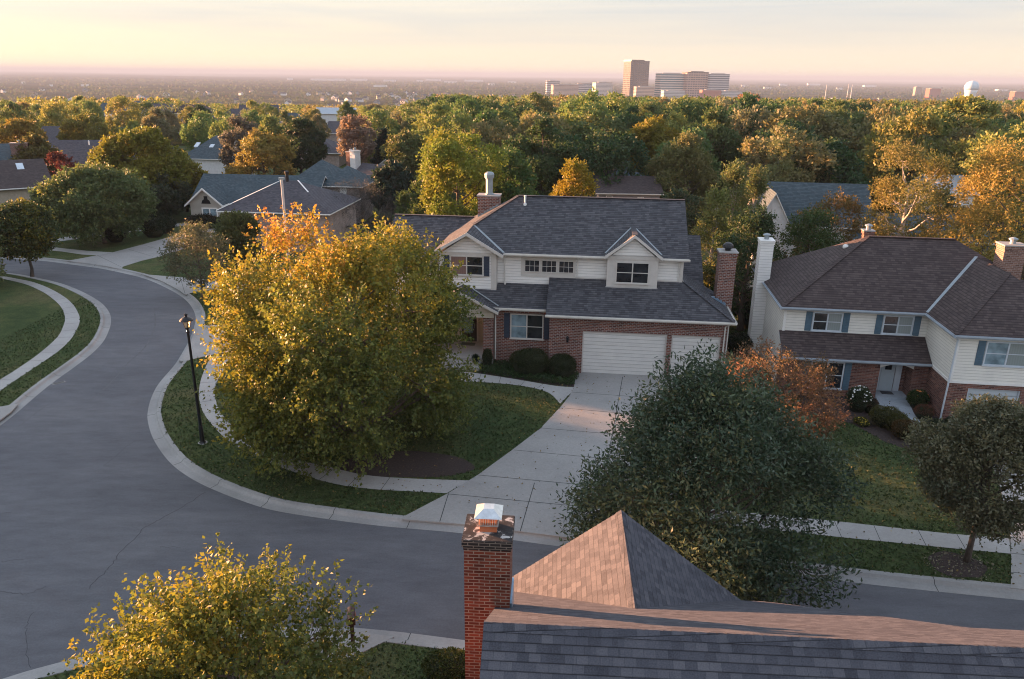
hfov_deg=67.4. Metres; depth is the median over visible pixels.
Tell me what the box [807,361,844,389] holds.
window
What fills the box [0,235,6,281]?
tree
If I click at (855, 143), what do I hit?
tree
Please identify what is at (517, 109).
tree
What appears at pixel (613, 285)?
house
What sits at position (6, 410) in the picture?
driveway
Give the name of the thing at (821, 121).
tree
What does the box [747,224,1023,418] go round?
house
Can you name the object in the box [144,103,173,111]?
house
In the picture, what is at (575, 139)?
tree
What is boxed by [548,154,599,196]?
tree
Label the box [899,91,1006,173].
tree
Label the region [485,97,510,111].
tree
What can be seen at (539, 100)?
tree
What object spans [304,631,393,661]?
driveway
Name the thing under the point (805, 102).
tree
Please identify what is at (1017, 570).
driveway
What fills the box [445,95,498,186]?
tree
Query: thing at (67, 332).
pavement
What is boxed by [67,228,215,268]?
driveway
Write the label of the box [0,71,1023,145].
distant ground
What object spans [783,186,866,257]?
tree
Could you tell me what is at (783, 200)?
house
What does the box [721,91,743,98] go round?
office building
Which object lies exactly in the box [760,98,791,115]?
tree
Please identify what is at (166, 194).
tree
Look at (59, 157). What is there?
tree
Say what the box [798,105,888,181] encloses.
tree
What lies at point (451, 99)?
tree
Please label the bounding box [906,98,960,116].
tree
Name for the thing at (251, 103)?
tree
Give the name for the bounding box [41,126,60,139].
house
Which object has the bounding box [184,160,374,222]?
house
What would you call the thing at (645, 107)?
tree
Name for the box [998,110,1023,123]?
tree
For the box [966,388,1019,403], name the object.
garage door
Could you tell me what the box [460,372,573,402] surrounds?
front walk
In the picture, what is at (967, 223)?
tree
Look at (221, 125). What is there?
tree
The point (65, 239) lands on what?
lane
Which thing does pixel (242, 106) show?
house
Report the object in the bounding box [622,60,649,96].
office building
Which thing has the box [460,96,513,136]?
tree
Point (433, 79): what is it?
warehouse
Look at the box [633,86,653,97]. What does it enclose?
office building
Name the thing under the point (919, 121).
tree
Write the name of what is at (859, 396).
shrub
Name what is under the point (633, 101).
tree
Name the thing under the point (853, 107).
tree
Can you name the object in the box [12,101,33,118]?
tree
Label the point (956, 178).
house
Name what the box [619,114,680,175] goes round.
tree
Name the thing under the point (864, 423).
shrub
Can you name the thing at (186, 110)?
tree
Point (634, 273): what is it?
window
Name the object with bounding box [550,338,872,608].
oak tree
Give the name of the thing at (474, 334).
front door
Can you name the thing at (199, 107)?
tree
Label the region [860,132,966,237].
tree
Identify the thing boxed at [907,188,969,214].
tree
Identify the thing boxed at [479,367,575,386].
planting bed
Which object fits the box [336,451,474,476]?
mulch bed
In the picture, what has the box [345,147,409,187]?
house
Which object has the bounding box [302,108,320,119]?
tree
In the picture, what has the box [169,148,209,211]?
tree
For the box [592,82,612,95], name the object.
office building
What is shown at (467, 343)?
doormat
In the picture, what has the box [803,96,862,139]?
tree
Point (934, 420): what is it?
shrub
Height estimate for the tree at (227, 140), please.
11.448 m
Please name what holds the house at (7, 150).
on the ground at (22, 306)
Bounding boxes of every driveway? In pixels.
[0,404,18,420]
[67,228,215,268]
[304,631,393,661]
[402,372,712,538]
[994,452,1023,589]
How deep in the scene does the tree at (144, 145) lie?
91.65 m
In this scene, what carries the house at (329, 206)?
on the ground at (22, 306)
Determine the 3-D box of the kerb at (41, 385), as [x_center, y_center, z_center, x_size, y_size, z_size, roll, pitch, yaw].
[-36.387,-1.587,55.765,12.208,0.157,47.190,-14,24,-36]
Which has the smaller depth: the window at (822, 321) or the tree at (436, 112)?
the window at (822, 321)
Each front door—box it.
[460,317,477,341]
[876,365,902,390]
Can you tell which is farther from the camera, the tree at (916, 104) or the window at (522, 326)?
the tree at (916, 104)
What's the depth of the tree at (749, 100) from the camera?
111.32 m
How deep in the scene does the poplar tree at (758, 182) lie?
58.98 m
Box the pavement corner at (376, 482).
[199,356,468,492]
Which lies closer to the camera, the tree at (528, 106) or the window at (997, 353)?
the window at (997, 353)
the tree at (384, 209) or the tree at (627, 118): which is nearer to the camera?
the tree at (384, 209)
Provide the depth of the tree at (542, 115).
115.78 m
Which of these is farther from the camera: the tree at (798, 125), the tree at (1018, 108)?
the tree at (1018, 108)
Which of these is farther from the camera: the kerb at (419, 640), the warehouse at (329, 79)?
the warehouse at (329, 79)
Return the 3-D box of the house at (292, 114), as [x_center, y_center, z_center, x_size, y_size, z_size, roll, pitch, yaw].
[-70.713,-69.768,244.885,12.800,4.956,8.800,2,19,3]
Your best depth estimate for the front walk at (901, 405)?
42.28 m
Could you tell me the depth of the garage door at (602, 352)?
45.86 m
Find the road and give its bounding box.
[0,259,1023,678]
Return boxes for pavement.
[0,276,79,389]
[50,247,110,254]
[677,509,1010,553]
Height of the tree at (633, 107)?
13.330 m
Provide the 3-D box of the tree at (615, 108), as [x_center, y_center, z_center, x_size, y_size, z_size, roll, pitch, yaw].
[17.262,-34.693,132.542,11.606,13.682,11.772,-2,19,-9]
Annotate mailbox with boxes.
[347,606,355,645]
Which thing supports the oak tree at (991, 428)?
on the mulch ring
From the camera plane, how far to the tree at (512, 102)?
167.43 m
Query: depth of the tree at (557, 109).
127.24 m
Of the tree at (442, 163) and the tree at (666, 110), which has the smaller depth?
the tree at (442, 163)
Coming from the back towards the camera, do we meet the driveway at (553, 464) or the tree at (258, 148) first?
the tree at (258, 148)
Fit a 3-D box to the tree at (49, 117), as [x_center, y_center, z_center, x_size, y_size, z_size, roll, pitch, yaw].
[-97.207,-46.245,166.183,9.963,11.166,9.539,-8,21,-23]
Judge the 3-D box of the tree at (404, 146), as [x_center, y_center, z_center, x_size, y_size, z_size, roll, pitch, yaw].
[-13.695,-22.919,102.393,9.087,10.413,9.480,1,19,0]
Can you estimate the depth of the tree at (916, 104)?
163.56 m
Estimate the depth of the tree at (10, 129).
124.78 m
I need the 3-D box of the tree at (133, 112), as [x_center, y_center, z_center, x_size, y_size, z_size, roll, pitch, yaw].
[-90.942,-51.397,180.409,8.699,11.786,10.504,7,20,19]
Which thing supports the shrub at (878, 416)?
on the ground at (22, 306)
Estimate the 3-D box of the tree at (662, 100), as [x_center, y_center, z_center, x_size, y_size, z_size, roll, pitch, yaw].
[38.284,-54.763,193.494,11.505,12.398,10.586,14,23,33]
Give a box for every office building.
[545,80,559,93]
[551,84,578,94]
[577,83,591,93]
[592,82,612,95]
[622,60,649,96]
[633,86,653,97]
[654,73,683,96]
[661,90,684,99]
[682,71,708,97]
[699,90,720,97]
[707,73,729,90]
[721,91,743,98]
[912,87,921,95]
[925,88,941,97]
[1009,91,1023,99]
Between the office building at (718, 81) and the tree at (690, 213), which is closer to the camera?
the tree at (690, 213)
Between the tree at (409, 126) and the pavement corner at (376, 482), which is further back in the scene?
the tree at (409, 126)
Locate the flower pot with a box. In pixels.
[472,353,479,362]
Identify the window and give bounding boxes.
[201,208,217,216]
[450,255,483,276]
[509,313,543,340]
[524,259,539,272]
[541,260,556,272]
[558,260,573,273]
[614,261,649,284]
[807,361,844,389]
[810,312,843,332]
[880,315,914,335]
[981,341,1023,367]
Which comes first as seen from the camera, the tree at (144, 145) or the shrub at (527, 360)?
the shrub at (527, 360)
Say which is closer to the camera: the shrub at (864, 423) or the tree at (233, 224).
the shrub at (864, 423)
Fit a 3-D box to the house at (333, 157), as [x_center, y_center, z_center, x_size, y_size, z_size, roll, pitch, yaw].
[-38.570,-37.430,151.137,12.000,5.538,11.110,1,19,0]
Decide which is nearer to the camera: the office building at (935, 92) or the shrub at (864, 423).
the shrub at (864, 423)
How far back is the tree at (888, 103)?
135.53 m
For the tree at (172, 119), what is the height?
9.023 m
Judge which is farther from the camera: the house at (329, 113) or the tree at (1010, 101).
the house at (329, 113)
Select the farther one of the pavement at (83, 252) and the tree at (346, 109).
the tree at (346, 109)
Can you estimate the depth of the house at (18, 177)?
86.16 m
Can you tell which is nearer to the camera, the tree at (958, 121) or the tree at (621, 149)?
the tree at (621, 149)
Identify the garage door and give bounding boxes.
[581,331,666,376]
[670,335,720,376]
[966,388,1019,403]
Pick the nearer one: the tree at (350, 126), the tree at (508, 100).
the tree at (350, 126)
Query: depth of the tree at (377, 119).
130.64 m
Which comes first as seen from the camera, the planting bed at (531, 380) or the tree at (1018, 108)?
the planting bed at (531, 380)
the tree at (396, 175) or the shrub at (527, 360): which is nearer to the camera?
the shrub at (527, 360)
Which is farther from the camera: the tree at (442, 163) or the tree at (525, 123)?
the tree at (525, 123)
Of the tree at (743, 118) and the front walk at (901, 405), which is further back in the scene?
the tree at (743, 118)
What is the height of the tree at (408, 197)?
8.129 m
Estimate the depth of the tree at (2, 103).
209.11 m
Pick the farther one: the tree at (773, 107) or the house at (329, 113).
the house at (329, 113)
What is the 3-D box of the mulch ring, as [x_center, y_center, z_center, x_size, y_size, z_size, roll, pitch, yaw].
[16.558,8.352,28.535,2.009,0.042,1.608,1,19,0]
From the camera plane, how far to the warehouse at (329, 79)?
6828.81 m
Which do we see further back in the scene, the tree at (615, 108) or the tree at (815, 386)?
the tree at (615, 108)
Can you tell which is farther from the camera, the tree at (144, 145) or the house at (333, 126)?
the house at (333, 126)
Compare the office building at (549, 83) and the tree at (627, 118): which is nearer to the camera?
the tree at (627, 118)
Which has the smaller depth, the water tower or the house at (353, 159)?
the house at (353, 159)
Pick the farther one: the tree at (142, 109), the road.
the tree at (142, 109)
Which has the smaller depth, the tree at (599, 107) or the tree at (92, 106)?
the tree at (599, 107)
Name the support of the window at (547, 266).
in the house at (613, 285)
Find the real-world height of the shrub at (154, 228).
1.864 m
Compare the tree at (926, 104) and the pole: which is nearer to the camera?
the pole
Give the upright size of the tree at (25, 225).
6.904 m
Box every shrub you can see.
[105,226,126,242]
[141,219,166,237]
[152,215,176,233]
[183,213,220,228]
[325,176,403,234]
[420,646,464,678]
[482,348,492,366]
[509,347,549,376]
[546,353,576,378]
[727,332,752,354]
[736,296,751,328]
[845,385,872,412]
[853,416,868,424]
[857,419,869,426]
[865,397,879,412]
[867,404,902,428]
[885,412,909,430]
[890,418,919,440]
[906,389,929,407]
[914,404,935,418]
[919,418,948,430]
[943,416,955,422]
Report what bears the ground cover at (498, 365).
on the planting bed at (531, 380)
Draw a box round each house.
[0,140,47,165]
[0,158,51,205]
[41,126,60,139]
[46,140,137,187]
[101,103,144,119]
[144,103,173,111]
[172,104,218,123]
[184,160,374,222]
[188,135,254,176]
[216,171,360,251]
[217,109,250,117]
[239,104,279,112]
[280,113,299,127]
[301,138,351,166]
[316,107,359,123]
[326,121,356,149]
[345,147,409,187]
[385,172,738,377]
[461,503,1023,678]
[593,175,663,197]
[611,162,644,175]
[743,181,874,286]
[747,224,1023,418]
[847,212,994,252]
[907,174,978,214]
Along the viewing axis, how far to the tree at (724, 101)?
136.44 m
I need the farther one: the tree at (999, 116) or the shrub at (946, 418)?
the tree at (999, 116)
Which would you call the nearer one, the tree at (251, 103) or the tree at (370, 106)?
the tree at (251, 103)
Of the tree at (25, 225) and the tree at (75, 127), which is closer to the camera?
the tree at (25, 225)
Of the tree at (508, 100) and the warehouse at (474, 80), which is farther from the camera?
the warehouse at (474, 80)
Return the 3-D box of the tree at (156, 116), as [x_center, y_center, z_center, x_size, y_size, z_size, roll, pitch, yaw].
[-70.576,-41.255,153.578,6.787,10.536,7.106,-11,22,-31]
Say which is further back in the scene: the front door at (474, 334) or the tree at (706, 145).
the tree at (706, 145)
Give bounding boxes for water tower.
[964,80,978,96]
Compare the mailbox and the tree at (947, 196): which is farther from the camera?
the tree at (947, 196)
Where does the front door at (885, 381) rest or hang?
in the house at (940, 321)
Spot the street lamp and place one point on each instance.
(186, 320)
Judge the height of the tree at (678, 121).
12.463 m
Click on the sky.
(849, 40)
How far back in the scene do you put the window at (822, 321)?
43.43 m
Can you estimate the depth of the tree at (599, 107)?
118.46 m
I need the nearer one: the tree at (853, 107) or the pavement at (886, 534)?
the pavement at (886, 534)
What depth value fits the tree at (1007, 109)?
167.95 m
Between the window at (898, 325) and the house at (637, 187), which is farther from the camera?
the house at (637, 187)
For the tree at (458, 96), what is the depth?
194.23 m
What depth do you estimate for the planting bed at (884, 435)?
39.95 m
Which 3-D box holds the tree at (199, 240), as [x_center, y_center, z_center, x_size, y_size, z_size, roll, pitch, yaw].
[-24.537,-6.439,60.192,6.047,6.479,6.256,1,19,0]
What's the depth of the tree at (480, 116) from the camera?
108.94 m
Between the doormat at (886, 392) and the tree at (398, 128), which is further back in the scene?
the tree at (398, 128)
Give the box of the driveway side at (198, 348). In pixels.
[179,325,311,361]
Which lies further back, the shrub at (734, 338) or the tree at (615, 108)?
the tree at (615, 108)
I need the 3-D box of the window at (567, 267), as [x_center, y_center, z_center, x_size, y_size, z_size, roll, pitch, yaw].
[3.298,-4.397,46.634,0.940,0.780,0.070,3,19,6]
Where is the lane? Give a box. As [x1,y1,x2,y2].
[52,223,187,241]
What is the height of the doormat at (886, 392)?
0.020 m
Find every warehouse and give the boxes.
[311,79,345,80]
[350,79,366,80]
[426,79,440,80]
[464,80,482,81]
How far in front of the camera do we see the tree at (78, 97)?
212.20 m
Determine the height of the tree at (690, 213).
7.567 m
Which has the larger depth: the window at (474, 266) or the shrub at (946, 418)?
the window at (474, 266)
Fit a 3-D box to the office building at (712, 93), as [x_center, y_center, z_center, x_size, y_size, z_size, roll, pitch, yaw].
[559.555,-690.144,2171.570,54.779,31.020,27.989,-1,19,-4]
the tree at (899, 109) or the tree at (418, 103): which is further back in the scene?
the tree at (418, 103)
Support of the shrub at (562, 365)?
on the planting bed at (531, 380)
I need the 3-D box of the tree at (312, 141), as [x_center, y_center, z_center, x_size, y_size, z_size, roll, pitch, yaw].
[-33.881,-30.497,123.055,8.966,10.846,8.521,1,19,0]
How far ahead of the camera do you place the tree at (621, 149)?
88.26 m
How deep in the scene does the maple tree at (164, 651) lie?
17.93 m
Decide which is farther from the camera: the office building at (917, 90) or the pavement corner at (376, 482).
the office building at (917, 90)
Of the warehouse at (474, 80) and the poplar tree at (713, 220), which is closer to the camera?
the poplar tree at (713, 220)
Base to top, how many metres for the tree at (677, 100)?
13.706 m
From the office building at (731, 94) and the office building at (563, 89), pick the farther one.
the office building at (563, 89)
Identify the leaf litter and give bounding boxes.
[921,546,996,580]
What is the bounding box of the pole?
[278,177,290,276]
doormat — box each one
[461,342,474,345]
[880,391,893,394]
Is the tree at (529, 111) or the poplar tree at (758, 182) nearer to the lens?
the poplar tree at (758, 182)
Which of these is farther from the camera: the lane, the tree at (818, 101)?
the tree at (818, 101)
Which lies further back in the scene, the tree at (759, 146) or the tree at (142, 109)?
the tree at (142, 109)
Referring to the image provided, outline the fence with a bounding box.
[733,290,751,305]
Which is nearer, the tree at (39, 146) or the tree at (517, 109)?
the tree at (39, 146)
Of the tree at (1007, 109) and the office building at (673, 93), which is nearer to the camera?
the tree at (1007, 109)
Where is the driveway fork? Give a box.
[143,274,269,294]
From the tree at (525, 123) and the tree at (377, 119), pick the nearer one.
the tree at (525, 123)
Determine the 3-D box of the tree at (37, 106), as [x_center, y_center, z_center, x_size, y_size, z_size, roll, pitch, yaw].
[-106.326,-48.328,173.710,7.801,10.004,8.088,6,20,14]
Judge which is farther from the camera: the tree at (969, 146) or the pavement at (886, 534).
the tree at (969, 146)
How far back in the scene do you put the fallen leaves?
34.47 m
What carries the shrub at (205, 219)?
on the ground at (22, 306)
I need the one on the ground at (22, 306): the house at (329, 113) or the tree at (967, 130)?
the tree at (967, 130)
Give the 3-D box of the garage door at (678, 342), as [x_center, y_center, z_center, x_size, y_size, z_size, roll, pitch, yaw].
[10.781,1.036,45.446,2.810,2.680,0.150,3,19,6]
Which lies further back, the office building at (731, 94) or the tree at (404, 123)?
the office building at (731, 94)
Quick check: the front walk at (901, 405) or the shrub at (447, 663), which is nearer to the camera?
the shrub at (447, 663)
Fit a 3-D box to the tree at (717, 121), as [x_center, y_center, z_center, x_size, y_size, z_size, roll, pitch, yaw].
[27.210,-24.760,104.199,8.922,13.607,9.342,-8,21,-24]
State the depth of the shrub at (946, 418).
39.28 m
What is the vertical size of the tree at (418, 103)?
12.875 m
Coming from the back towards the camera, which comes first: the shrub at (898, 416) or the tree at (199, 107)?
the tree at (199, 107)
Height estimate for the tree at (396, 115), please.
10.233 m
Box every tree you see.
[0,99,8,108]
[0,100,40,139]
[0,118,48,143]
[0,197,63,276]
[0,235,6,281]
[8,131,62,176]
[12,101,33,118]
[23,103,59,126]
[27,157,161,246]
[37,100,82,127]
[44,151,84,187]
[56,111,121,139]
[63,532,378,678]
[68,98,104,131]
[69,94,95,115]
[87,123,198,188]
[103,95,144,126]
[118,118,148,160]
[127,100,161,121]
[139,106,177,147]
[144,171,192,219]
[157,108,181,148]
[157,218,234,297]
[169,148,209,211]
[177,106,192,126]
[179,110,221,150]
[185,104,213,132]
[188,202,489,488]
[205,209,263,264]
[208,114,247,139]
[209,109,232,133]
[218,113,261,172]
[221,127,297,174]
[240,100,264,123]
[241,109,270,132]
[258,102,279,120]
[258,113,292,173]
[277,114,330,173]
[279,109,295,139]
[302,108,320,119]
[307,113,331,138]
[335,114,376,163]
[336,100,357,120]
[356,105,370,115]
[356,109,399,163]
[358,103,386,112]
[361,107,390,117]
[363,114,402,152]
[366,158,418,214]
[369,126,389,163]
[379,127,430,186]
[389,108,403,126]
[393,174,453,218]
[398,100,414,110]
[400,99,442,131]
[400,106,420,131]
[405,105,466,132]
[410,99,473,187]
[415,126,510,215]
[423,94,462,115]
[444,93,461,105]
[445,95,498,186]
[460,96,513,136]
[461,109,518,179]
[468,116,528,179]
[478,144,538,202]
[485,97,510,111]
[495,108,519,126]
[500,97,516,102]
[501,115,582,194]
[504,100,514,106]
[508,105,544,121]
[514,91,557,113]
[514,110,574,160]
[517,103,551,116]
[519,110,537,120]
[523,110,562,154]
[525,123,585,194]
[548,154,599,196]
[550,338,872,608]
[552,104,577,127]
[552,127,653,196]
[556,87,630,140]
[565,110,630,164]
[605,99,637,114]
[606,110,660,173]
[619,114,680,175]
[620,95,667,113]
[624,100,665,115]
[630,101,663,121]
[641,130,720,228]
[654,125,722,205]
[658,97,672,103]
[659,102,697,126]
[661,185,704,242]
[663,96,695,106]
[664,110,700,187]
[668,94,725,142]
[685,105,746,203]
[689,183,739,289]
[703,157,756,279]
[706,94,738,110]
[707,206,784,330]
[709,104,775,189]
[720,335,857,440]
[722,92,770,168]
[731,123,838,210]
[734,93,759,100]
[735,163,772,291]
[745,102,857,165]
[750,118,831,175]
[751,101,791,128]
[752,134,797,181]
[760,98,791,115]
[773,204,846,257]
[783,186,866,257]
[784,98,803,109]
[789,136,874,195]
[790,97,808,105]
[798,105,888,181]
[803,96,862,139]
[807,96,824,107]
[831,101,932,208]
[843,100,870,112]
[850,97,876,108]
[857,107,964,212]
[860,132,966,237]
[871,101,913,110]
[873,102,957,185]
[879,99,898,111]
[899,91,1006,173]
[900,393,1023,562]
[905,101,930,109]
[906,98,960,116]
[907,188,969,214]
[913,135,1023,279]
[919,124,1023,207]
[948,113,976,153]
[949,122,1023,236]
[952,113,1003,126]
[988,101,1015,108]
[989,114,1004,119]
[994,118,1023,189]
[997,104,1013,115]
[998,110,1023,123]
[1002,98,1023,107]
[1012,101,1023,123]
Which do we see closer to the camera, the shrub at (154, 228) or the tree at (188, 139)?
the shrub at (154, 228)
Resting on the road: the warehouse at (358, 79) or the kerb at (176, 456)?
the kerb at (176, 456)
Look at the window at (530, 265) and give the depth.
46.84 m
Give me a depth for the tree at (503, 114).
124.33 m
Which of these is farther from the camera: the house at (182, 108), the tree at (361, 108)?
the house at (182, 108)
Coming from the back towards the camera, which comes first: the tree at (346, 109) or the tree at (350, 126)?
the tree at (346, 109)
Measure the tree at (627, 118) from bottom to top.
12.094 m
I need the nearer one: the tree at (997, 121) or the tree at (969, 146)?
the tree at (969, 146)
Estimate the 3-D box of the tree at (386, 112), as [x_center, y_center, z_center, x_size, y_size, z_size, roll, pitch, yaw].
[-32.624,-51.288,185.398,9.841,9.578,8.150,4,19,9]
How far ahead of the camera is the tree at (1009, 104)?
192.55 m
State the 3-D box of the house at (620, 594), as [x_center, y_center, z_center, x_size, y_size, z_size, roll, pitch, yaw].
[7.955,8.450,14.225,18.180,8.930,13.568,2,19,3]
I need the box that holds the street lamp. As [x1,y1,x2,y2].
[179,313,206,444]
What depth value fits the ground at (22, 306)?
37.49 m
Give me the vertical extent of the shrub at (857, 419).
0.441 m
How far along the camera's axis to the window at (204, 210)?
87.48 m
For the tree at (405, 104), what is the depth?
198.76 m
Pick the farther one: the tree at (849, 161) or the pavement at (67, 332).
the tree at (849, 161)
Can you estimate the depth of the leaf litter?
28.46 m
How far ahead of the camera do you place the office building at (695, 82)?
2333.79 m
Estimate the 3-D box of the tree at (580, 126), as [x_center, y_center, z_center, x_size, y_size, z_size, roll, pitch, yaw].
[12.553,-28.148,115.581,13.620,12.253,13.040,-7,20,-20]
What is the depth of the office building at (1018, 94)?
2747.73 m
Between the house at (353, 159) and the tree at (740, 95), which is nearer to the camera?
the house at (353, 159)
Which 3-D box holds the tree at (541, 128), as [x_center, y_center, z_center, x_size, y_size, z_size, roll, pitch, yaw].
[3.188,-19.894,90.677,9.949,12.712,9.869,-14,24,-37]
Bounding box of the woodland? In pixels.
[0,76,1023,119]
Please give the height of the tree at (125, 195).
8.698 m
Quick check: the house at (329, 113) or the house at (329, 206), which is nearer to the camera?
the house at (329, 206)
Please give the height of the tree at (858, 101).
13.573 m
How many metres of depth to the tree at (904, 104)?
140.88 m
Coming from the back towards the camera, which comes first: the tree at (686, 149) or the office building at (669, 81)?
the office building at (669, 81)
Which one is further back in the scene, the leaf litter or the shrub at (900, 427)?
the shrub at (900, 427)
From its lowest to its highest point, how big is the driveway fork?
0.064 m
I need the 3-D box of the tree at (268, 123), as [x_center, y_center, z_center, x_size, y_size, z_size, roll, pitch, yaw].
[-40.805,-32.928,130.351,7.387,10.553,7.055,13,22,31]
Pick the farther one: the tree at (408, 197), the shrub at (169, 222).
the shrub at (169, 222)
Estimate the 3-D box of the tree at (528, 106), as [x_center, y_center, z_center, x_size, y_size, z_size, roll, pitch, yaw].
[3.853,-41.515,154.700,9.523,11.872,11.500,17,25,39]
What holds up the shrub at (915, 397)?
on the planting bed at (884, 435)
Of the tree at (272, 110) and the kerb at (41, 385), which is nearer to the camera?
the kerb at (41, 385)
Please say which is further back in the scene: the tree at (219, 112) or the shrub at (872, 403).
the tree at (219, 112)
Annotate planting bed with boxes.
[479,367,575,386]
[800,394,959,449]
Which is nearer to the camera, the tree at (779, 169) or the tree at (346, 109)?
the tree at (779, 169)
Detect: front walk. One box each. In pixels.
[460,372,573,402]
[875,398,919,422]
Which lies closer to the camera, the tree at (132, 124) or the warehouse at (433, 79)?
the tree at (132, 124)
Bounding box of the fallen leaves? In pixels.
[184,372,1023,583]
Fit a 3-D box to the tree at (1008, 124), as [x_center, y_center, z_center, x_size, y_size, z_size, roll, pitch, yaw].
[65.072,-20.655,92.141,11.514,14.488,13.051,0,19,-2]
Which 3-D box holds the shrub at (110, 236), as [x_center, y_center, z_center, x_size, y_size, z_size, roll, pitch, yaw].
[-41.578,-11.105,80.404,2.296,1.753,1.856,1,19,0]
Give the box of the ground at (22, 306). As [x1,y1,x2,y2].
[0,146,1023,678]
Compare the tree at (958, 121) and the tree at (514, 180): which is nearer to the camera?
the tree at (514, 180)
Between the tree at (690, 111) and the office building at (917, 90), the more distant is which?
the office building at (917, 90)
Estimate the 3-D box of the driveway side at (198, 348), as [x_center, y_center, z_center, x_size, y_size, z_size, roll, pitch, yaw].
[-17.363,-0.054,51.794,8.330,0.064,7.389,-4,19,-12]
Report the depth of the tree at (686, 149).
84.75 m
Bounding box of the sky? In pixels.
[0,0,1023,82]
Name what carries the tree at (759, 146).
on the ground at (22, 306)
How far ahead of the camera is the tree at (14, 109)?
136.50 m
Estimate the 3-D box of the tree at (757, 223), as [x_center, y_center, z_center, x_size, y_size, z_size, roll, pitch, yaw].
[16.421,-4.924,53.256,5.675,9.004,5.935,1,19,0]
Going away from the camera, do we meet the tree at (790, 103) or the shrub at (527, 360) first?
the shrub at (527, 360)
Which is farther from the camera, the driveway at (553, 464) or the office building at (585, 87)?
the office building at (585, 87)
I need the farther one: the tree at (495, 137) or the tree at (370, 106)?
the tree at (370, 106)
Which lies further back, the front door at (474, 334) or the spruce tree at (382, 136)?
the spruce tree at (382, 136)
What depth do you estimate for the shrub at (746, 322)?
54.45 m
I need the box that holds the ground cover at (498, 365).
[478,359,578,384]
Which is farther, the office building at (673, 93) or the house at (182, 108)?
the office building at (673, 93)
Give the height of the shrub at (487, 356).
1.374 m
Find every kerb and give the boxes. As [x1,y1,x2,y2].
[0,256,1023,599]
[0,273,110,425]
[3,626,464,678]
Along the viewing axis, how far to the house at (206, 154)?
125.78 m
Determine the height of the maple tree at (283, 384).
12.129 m
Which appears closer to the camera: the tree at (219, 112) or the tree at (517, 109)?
the tree at (517, 109)
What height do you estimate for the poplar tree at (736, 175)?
11.546 m
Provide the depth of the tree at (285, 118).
173.40 m
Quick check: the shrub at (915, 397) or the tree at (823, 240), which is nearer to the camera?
the shrub at (915, 397)
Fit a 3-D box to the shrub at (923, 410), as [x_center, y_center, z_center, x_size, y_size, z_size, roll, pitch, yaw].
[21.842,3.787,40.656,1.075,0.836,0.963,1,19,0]
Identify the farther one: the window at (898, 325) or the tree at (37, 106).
the tree at (37, 106)
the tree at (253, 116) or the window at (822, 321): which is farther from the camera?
the tree at (253, 116)
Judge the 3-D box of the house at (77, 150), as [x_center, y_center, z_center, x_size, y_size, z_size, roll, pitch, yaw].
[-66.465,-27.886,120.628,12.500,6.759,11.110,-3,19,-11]
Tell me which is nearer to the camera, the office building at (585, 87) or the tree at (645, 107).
the tree at (645, 107)

